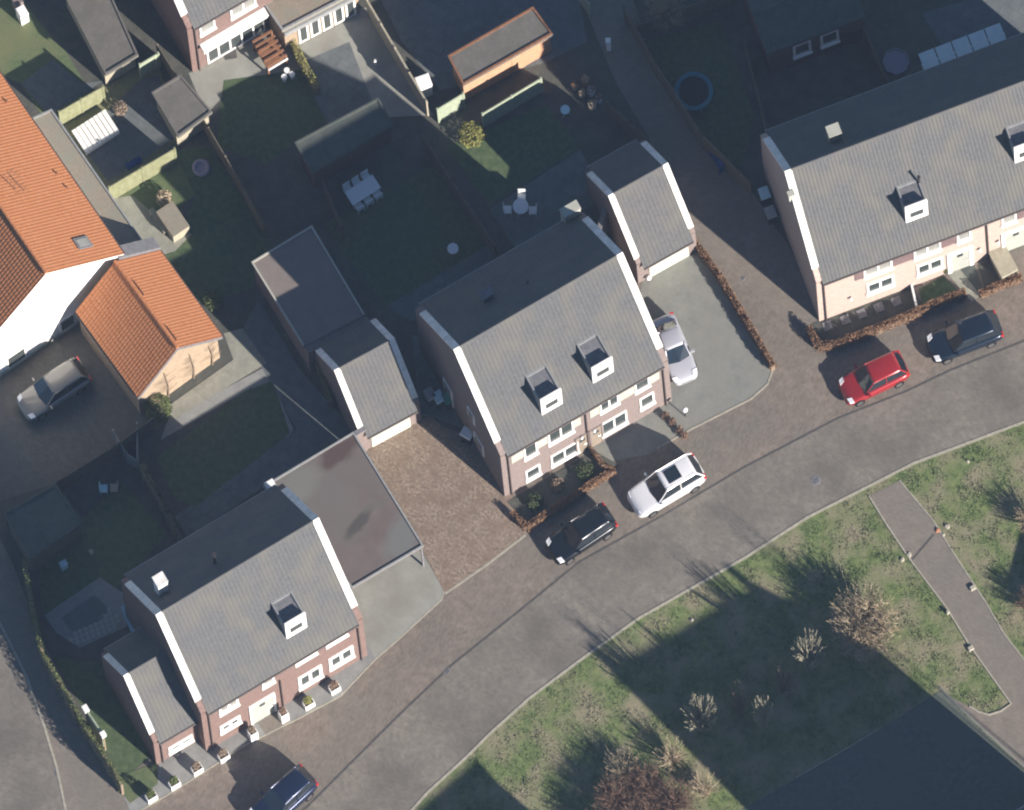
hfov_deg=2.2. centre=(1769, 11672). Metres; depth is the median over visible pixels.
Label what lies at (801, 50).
window
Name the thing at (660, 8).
bare shrub
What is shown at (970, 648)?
bollard
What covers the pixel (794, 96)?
garden ground
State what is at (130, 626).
sun lounger
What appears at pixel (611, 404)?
window
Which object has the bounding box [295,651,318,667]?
window
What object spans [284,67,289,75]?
flower pot
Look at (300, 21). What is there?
extension
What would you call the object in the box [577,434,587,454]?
door
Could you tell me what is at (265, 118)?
lawn
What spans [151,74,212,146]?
shed
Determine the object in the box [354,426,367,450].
garden wall
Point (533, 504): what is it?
bush
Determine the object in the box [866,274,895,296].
window
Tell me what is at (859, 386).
parked car
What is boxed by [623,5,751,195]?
fence
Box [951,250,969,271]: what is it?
door
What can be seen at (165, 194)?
bush
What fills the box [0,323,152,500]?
courtyard
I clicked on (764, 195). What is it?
wheelie bin
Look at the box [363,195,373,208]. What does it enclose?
garden chair
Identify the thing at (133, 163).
blue tarpaulin
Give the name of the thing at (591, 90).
flower pot
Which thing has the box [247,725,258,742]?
planter
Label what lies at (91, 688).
lawn
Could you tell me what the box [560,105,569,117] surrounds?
garden table
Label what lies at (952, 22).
garden terrace
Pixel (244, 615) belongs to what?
house
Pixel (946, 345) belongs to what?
parked car
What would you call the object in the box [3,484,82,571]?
shed
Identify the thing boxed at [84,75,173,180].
garden terrace
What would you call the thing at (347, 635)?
window
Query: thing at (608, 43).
marker post
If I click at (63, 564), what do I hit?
waste bin
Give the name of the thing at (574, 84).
flower pot
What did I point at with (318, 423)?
garden terrace
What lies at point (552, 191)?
garden terrace
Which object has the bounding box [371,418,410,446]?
garage door
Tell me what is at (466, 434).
wheelie bin
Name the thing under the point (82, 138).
sun deck
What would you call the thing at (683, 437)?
plant
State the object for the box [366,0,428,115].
fence
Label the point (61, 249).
house
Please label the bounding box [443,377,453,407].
window
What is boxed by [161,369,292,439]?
garden terrace
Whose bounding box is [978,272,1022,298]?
hedge
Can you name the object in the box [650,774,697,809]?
bare shrub
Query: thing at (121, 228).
lean to
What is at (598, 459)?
hedge
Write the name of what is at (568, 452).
window
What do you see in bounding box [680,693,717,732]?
bare shrub
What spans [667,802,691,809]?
bare shrub
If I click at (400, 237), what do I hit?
lawn
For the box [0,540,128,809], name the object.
side pavement
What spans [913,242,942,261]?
window
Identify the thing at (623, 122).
fence
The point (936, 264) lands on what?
window
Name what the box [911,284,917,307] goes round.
garden divider
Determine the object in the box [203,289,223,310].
bush
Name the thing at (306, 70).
hedge
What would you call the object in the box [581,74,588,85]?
flower pot
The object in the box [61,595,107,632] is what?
pond
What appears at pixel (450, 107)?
fence
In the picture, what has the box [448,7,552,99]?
shed
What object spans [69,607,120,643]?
slab lattice
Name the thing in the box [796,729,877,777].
edge line
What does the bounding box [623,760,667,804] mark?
bare shrub
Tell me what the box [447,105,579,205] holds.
lawn
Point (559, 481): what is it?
bush
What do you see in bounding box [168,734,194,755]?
window
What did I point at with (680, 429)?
plant
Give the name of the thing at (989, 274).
garden bed
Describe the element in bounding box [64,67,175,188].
garden ground
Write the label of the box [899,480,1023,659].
footpath edging
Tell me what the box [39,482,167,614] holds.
lawn
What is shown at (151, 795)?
planter
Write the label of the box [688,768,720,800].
bare shrub
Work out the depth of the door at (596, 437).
1498.86 m
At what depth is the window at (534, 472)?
1499.04 m
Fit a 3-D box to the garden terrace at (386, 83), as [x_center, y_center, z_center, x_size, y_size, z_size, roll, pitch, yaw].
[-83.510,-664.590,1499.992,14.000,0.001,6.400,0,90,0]
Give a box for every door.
[251,696,274,723]
[298,25,309,43]
[309,19,320,37]
[321,13,332,31]
[333,7,344,24]
[345,1,356,18]
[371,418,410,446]
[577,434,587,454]
[591,426,601,446]
[649,247,688,276]
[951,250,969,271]
[1005,229,1023,250]
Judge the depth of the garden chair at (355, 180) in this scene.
1499.54 m
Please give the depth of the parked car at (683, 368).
1499.14 m
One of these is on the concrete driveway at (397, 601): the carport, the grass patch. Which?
the carport
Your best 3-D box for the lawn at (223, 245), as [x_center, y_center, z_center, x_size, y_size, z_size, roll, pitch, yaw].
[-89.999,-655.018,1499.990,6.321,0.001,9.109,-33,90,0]
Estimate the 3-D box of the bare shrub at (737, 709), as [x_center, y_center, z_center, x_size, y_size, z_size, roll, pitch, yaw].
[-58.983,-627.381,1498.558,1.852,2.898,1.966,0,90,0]
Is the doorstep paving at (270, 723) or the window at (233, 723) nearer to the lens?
the window at (233, 723)
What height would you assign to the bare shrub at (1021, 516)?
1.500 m
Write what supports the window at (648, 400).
in the house at (543, 352)
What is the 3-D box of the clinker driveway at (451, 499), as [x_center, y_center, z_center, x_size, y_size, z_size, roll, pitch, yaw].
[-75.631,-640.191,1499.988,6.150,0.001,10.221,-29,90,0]
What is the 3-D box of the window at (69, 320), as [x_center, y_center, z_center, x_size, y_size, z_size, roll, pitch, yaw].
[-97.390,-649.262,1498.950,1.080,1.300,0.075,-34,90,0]
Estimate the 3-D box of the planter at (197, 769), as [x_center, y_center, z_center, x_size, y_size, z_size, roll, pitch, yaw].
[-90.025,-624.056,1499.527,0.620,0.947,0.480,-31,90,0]
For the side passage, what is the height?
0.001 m
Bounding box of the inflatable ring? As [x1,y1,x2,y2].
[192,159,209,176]
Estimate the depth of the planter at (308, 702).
1499.50 m
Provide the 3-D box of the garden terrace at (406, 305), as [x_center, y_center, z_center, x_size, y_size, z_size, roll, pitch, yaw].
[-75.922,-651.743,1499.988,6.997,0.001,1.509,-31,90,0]
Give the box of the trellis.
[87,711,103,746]
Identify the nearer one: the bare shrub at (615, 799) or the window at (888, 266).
the window at (888, 266)
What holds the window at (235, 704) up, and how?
in the house at (244, 615)
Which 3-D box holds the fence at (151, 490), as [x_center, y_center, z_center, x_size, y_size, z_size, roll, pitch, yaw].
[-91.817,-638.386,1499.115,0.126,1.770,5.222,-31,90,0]
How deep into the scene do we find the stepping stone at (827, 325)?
1499.93 m
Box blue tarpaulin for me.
[125,156,142,169]
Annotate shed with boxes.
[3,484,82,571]
[66,0,138,84]
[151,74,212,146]
[156,201,189,241]
[294,97,393,187]
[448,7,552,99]
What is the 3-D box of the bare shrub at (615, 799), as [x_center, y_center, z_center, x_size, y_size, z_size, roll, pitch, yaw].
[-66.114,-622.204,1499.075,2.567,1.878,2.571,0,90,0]
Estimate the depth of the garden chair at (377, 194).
1499.54 m
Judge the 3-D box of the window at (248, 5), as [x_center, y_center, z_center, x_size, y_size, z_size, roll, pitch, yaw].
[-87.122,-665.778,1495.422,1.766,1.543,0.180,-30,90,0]
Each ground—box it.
[0,0,964,795]
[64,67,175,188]
[381,0,586,90]
[751,42,922,139]
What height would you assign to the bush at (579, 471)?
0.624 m
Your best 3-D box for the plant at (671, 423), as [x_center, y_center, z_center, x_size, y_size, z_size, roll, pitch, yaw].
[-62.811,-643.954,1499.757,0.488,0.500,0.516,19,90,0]
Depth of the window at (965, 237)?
1496.30 m
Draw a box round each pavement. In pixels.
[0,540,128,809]
[123,234,1023,809]
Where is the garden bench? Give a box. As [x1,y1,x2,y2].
[149,207,166,233]
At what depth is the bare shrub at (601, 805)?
1498.80 m
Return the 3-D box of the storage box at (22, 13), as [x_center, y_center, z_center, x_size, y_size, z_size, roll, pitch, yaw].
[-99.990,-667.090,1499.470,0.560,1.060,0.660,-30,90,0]
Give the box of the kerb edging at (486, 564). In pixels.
[445,534,525,593]
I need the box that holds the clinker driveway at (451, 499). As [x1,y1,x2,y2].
[366,413,526,591]
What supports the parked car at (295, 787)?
on the pavement at (795, 398)
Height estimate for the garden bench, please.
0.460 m
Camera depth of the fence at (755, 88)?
1498.63 m
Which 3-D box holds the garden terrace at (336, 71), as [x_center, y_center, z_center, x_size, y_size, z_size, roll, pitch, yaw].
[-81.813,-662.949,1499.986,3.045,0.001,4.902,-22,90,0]
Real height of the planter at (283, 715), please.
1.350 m
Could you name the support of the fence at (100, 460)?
on the ground at (288, 198)
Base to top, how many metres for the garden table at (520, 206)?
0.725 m
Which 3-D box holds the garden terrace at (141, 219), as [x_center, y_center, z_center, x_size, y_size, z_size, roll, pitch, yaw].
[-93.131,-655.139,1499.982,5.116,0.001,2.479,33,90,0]
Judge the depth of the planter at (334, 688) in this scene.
1499.50 m
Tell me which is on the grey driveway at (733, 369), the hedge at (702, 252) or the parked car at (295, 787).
the hedge at (702, 252)
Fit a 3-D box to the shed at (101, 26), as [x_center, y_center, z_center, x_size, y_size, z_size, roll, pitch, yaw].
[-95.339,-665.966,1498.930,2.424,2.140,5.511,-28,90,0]
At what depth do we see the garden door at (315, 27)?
1499.23 m
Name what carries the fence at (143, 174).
on the lawn at (173, 180)
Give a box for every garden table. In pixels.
[447,243,457,257]
[513,198,528,216]
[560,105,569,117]
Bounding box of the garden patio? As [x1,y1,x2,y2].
[161,328,265,420]
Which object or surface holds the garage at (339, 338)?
on the ground at (288, 198)
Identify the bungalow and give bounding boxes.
[743,0,865,74]
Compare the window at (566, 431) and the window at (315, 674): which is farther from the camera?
the window at (315, 674)
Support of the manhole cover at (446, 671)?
on the street at (424, 742)
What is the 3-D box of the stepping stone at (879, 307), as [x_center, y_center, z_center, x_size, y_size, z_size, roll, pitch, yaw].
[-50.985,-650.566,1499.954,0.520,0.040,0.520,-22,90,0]
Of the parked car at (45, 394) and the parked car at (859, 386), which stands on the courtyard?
the parked car at (45, 394)
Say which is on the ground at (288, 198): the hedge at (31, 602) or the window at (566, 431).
the hedge at (31, 602)
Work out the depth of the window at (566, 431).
1496.30 m
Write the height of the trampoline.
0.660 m
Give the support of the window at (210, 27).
in the house at (203, 32)
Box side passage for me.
[412,335,463,428]
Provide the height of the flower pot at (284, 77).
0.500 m
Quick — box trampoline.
[674,72,712,112]
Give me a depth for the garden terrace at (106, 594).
1499.98 m
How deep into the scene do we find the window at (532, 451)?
1496.30 m
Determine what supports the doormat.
on the garden terrace at (386, 83)
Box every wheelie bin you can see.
[422,386,435,406]
[434,389,444,408]
[441,391,451,409]
[459,426,472,444]
[758,186,770,204]
[764,205,776,224]
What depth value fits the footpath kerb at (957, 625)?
1499.93 m
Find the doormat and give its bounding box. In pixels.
[224,49,236,59]
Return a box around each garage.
[251,225,420,448]
[585,139,696,282]
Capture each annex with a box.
[74,237,223,414]
[101,627,198,764]
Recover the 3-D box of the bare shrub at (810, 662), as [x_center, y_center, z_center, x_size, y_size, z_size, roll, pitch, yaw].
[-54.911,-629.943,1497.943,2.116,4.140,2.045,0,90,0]
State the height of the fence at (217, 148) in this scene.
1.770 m
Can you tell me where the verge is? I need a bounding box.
[414,424,1023,809]
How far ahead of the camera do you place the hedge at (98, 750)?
1498.57 m
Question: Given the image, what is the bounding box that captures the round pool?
[882,48,909,75]
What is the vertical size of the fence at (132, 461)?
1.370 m
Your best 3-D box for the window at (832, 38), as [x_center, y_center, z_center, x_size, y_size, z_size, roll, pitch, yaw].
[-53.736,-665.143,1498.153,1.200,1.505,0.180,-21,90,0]
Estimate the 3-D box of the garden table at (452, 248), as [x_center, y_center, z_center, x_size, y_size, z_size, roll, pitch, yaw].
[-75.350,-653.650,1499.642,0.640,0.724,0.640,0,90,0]
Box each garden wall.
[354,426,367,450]
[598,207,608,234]
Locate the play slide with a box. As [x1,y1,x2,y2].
[706,150,724,173]
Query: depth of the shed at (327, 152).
1497.63 m
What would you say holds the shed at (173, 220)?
on the garden terrace at (141, 219)
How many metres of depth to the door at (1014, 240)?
1498.86 m
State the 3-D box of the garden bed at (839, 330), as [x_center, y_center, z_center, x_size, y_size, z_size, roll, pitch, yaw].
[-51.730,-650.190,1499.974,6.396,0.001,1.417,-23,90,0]
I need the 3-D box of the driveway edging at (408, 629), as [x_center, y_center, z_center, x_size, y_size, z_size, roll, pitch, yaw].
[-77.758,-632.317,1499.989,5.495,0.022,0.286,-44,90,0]
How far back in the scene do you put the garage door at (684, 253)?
1499.23 m
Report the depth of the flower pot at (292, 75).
1499.50 m
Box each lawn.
[0,0,90,125]
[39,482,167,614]
[53,657,150,776]
[117,159,195,210]
[157,381,289,505]
[165,147,271,302]
[217,70,325,163]
[325,166,486,305]
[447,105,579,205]
[644,21,754,166]
[919,276,956,304]
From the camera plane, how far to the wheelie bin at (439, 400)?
1498.92 m
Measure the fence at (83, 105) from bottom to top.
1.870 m
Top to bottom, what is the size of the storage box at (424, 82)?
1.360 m
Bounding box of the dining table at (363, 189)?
[344,175,380,208]
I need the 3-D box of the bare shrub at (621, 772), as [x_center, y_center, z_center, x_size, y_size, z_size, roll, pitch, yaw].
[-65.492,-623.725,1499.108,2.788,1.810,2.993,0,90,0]
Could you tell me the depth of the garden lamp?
1499.04 m
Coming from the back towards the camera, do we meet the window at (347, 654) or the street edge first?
the street edge
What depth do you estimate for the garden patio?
1499.98 m
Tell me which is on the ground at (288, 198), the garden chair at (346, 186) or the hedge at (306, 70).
the garden chair at (346, 186)
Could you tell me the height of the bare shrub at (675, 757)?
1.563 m
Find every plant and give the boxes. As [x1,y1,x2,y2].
[154,341,219,396]
[661,411,668,419]
[668,417,675,425]
[675,425,683,433]
[680,431,688,439]
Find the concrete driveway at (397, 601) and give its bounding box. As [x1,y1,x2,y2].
[351,550,443,657]
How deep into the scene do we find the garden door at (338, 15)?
1499.23 m
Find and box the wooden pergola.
[252,29,287,75]
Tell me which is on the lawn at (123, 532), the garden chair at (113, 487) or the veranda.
the garden chair at (113, 487)
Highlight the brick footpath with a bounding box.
[870,481,1023,764]
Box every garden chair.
[99,481,107,495]
[110,480,117,494]
[342,181,351,191]
[351,175,360,185]
[354,201,364,214]
[360,169,369,179]
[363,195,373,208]
[372,190,382,202]
[503,202,511,216]
[517,189,525,199]
[529,203,536,216]
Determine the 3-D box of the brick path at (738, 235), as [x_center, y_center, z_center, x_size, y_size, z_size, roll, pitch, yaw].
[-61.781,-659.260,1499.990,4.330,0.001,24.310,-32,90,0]
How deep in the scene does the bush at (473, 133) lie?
1499.38 m
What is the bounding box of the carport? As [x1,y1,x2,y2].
[263,431,424,589]
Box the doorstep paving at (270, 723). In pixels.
[258,710,288,736]
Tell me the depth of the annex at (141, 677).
1495.99 m
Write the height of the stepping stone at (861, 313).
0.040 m
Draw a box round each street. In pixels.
[0,627,63,809]
[306,342,1023,809]
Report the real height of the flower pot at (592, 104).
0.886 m
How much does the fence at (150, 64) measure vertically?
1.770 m
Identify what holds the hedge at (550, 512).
on the garden bed at (573, 483)
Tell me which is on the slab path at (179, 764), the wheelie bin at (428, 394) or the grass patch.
the grass patch
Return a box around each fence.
[4,417,154,524]
[58,85,105,124]
[108,147,177,198]
[112,422,139,470]
[138,51,160,78]
[140,468,182,540]
[156,43,266,238]
[322,180,344,241]
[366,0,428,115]
[421,135,496,258]
[436,92,465,122]
[481,77,543,127]
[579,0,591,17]
[605,100,666,160]
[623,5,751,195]
[637,0,737,37]
[744,40,766,132]
[862,25,888,84]
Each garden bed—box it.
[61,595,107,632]
[507,452,617,521]
[810,287,921,342]
[978,260,1000,287]
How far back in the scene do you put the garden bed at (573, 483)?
1499.97 m
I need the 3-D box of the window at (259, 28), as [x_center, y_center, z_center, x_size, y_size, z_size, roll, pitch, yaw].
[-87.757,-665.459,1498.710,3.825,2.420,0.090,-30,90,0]
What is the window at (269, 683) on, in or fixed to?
in the house at (244, 615)
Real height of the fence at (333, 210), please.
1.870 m
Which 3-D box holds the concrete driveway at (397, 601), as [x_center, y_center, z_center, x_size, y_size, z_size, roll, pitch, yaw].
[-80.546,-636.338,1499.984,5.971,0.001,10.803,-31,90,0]
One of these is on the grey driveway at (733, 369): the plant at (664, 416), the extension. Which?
the plant at (664, 416)
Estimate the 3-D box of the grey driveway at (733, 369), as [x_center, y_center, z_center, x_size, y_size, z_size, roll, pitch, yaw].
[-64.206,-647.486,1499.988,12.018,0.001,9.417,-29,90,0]
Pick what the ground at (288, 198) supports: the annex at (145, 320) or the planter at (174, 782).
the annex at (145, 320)
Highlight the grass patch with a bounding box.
[122,763,157,802]
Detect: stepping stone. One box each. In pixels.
[822,320,832,331]
[840,314,850,324]
[856,308,866,319]
[873,301,884,312]
[891,295,901,306]
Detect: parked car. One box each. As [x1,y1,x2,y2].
[16,356,91,420]
[250,763,318,809]
[545,502,617,564]
[627,452,706,517]
[652,312,697,385]
[838,350,909,406]
[926,309,1003,364]
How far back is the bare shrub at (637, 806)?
1498.85 m
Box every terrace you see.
[21,59,103,111]
[44,577,126,647]
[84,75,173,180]
[115,195,190,253]
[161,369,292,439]
[175,300,349,535]
[189,7,432,116]
[305,42,371,123]
[385,246,493,320]
[489,150,593,247]
[923,0,1023,56]
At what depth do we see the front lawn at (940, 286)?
1499.97 m
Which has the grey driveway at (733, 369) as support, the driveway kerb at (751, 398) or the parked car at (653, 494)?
the driveway kerb at (751, 398)
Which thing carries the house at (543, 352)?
on the ground at (288, 198)
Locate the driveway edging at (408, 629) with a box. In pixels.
[376,592,444,658]
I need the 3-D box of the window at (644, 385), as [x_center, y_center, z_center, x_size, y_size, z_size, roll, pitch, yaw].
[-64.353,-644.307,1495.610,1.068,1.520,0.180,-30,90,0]
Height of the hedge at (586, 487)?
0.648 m
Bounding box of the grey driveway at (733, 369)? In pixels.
[581,251,770,460]
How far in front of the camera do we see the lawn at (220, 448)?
1499.99 m
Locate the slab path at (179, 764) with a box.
[123,643,374,809]
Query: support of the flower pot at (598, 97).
on the ground at (288, 198)
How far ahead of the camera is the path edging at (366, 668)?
1499.97 m
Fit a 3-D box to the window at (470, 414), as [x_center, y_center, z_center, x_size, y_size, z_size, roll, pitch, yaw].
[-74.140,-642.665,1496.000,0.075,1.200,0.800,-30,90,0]
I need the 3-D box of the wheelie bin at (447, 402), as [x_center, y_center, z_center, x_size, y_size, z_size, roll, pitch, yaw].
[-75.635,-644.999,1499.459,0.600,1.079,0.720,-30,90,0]
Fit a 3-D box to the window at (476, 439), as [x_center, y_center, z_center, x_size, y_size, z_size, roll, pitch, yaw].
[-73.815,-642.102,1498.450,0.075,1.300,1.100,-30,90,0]
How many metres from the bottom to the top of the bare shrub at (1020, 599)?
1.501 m
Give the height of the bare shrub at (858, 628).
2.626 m
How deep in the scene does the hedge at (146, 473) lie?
1498.94 m
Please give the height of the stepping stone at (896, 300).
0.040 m
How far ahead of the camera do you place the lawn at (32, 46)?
1499.99 m
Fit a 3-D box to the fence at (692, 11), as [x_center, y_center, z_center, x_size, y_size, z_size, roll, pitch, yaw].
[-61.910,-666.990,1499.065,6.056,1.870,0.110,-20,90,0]
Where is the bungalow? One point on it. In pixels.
(789, 33)
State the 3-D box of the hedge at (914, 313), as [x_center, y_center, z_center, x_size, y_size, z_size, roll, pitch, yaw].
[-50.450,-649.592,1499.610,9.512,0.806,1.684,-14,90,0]
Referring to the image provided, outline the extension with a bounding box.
[265,0,359,49]
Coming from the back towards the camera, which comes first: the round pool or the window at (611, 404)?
the round pool
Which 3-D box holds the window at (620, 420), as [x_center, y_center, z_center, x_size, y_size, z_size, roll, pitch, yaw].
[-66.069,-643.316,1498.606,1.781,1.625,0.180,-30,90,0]
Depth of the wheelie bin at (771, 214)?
1498.92 m
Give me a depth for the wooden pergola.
1498.89 m
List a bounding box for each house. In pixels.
[0,71,124,376]
[121,483,366,750]
[151,0,272,71]
[415,200,671,495]
[760,32,1023,320]
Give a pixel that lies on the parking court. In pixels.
(939, 750)
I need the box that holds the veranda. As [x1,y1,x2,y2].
[918,23,1005,69]
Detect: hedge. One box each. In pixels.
[21,558,44,659]
[40,647,123,794]
[138,461,184,541]
[289,38,320,94]
[313,359,332,408]
[510,492,577,532]
[575,466,616,497]
[588,444,612,469]
[695,239,776,370]
[805,287,966,353]
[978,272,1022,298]
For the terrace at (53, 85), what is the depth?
1499.98 m
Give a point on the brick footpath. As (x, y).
(910, 522)
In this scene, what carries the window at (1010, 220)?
in the terraced house at (896, 186)
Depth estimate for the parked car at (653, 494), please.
1498.93 m
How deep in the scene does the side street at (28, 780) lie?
1499.99 m
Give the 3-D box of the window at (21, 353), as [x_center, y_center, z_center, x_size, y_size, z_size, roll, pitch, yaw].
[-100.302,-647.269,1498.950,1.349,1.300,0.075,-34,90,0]
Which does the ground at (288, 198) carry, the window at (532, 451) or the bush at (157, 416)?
the bush at (157, 416)
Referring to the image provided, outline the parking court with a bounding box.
[742,690,1023,809]
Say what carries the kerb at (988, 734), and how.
on the verge
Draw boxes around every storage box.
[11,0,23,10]
[15,4,28,24]
[414,73,432,97]
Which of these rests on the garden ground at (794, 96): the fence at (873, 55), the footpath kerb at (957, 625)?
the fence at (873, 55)
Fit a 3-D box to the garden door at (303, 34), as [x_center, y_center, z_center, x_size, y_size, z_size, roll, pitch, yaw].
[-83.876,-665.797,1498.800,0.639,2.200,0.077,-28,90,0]
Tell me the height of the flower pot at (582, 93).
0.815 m
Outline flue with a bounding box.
[264,478,275,488]
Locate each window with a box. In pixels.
[6,346,26,368]
[58,312,75,332]
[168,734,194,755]
[199,20,216,37]
[206,20,265,63]
[219,699,240,717]
[219,715,242,735]
[230,0,257,21]
[261,678,275,689]
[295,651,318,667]
[297,664,324,691]
[325,633,349,649]
[328,645,355,671]
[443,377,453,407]
[467,405,475,425]
[473,431,484,456]
[523,442,539,461]
[525,463,542,483]
[547,422,575,447]
[550,442,580,468]
[599,395,620,415]
[601,410,628,438]
[634,378,651,395]
[639,391,655,411]
[793,40,812,59]
[820,30,840,49]
[863,261,893,280]
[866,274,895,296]
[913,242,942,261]
[916,256,944,278]
[956,231,972,244]
[1001,214,1017,227]
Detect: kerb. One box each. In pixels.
[0,622,66,809]
[411,421,1023,809]
[657,371,772,448]
[868,495,1011,715]
[939,687,1023,767]
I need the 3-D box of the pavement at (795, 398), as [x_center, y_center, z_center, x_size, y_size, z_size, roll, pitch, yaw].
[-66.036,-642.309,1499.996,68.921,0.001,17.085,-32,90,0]
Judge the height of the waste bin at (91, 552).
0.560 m
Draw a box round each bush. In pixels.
[112,100,127,116]
[143,393,172,426]
[156,190,171,206]
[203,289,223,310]
[457,121,485,148]
[525,492,543,510]
[550,478,564,491]
[575,462,593,481]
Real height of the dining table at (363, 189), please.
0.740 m
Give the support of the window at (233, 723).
in the house at (244, 615)
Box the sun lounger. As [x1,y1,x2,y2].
[120,605,133,631]
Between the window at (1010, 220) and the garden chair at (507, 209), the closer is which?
the window at (1010, 220)
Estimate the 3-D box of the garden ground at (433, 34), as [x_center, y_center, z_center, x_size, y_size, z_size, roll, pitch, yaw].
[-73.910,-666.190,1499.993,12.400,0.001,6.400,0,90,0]
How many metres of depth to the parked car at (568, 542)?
1499.00 m
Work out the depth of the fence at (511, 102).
1499.05 m
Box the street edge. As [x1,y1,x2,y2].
[302,340,1023,809]
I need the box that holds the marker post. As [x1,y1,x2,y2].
[605,38,610,50]
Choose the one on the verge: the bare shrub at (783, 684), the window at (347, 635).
the bare shrub at (783, 684)
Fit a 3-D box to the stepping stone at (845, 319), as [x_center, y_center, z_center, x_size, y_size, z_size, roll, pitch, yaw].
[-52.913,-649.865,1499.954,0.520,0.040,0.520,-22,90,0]
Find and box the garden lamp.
[682,407,687,416]
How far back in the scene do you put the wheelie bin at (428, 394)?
1498.92 m
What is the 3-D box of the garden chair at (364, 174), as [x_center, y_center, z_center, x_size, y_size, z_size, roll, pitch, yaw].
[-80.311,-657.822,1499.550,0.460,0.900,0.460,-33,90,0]
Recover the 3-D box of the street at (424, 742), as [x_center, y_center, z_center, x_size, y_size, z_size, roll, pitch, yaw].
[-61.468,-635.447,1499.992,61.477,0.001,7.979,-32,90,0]
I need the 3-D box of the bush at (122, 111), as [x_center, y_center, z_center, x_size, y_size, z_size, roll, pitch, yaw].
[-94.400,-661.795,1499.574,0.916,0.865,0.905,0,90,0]
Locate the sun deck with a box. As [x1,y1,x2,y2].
[72,109,119,154]
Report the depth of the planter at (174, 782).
1499.50 m
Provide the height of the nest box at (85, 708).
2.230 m
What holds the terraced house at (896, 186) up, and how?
on the ground at (288, 198)
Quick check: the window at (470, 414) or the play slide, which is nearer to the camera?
the window at (470, 414)
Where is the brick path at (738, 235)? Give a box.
[587,0,818,334]
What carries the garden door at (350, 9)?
in the extension
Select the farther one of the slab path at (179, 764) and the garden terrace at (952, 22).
the garden terrace at (952, 22)
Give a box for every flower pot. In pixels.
[281,74,286,81]
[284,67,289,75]
[289,71,294,79]
[571,80,578,90]
[578,88,584,98]
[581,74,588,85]
[586,84,594,96]
[588,99,596,110]
[594,92,602,103]
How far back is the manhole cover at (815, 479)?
1499.98 m
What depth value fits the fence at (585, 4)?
1499.25 m
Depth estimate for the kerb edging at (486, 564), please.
1499.98 m
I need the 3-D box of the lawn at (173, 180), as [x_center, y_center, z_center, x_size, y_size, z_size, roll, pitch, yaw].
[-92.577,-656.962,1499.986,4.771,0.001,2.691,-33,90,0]
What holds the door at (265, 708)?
in the house at (244, 615)
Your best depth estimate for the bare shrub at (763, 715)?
1497.83 m
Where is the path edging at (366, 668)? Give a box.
[141,658,375,809]
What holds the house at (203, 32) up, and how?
on the ground at (288, 198)
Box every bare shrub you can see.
[591,802,614,809]
[593,770,634,809]
[602,745,647,792]
[621,794,659,809]
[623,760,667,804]
[640,0,686,31]
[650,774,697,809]
[653,736,688,773]
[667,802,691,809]
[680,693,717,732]
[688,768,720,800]
[722,681,753,717]
[749,695,772,730]
[767,657,796,692]
[791,628,826,670]
[827,579,904,662]
[1013,506,1023,533]
[1013,584,1023,615]
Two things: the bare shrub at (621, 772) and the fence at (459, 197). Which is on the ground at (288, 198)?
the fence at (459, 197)
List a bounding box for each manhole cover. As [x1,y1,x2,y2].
[443,667,450,674]
[811,475,820,484]
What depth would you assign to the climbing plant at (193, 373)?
1498.48 m
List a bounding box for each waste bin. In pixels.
[58,559,67,570]
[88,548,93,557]
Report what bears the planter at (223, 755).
on the slab path at (179, 764)
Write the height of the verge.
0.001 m
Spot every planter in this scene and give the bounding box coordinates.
[145,788,157,803]
[168,776,180,790]
[190,761,203,776]
[217,748,229,763]
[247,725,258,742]
[278,706,289,723]
[302,696,314,710]
[328,680,340,695]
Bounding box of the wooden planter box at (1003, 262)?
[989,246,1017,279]
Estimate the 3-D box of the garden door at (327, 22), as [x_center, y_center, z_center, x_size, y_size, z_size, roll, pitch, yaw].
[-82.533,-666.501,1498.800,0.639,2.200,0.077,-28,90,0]
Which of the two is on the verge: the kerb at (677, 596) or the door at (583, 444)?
the kerb at (677, 596)
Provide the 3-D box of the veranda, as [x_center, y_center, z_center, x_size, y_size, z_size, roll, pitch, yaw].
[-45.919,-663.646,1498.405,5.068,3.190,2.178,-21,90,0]
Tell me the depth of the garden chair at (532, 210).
1499.54 m
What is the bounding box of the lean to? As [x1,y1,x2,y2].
[32,109,141,244]
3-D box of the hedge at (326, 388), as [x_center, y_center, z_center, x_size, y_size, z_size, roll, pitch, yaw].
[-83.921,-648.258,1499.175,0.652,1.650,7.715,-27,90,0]
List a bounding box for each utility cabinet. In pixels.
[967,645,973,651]
[969,584,976,591]
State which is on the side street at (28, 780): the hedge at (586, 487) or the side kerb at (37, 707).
the side kerb at (37, 707)
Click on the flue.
(269, 483)

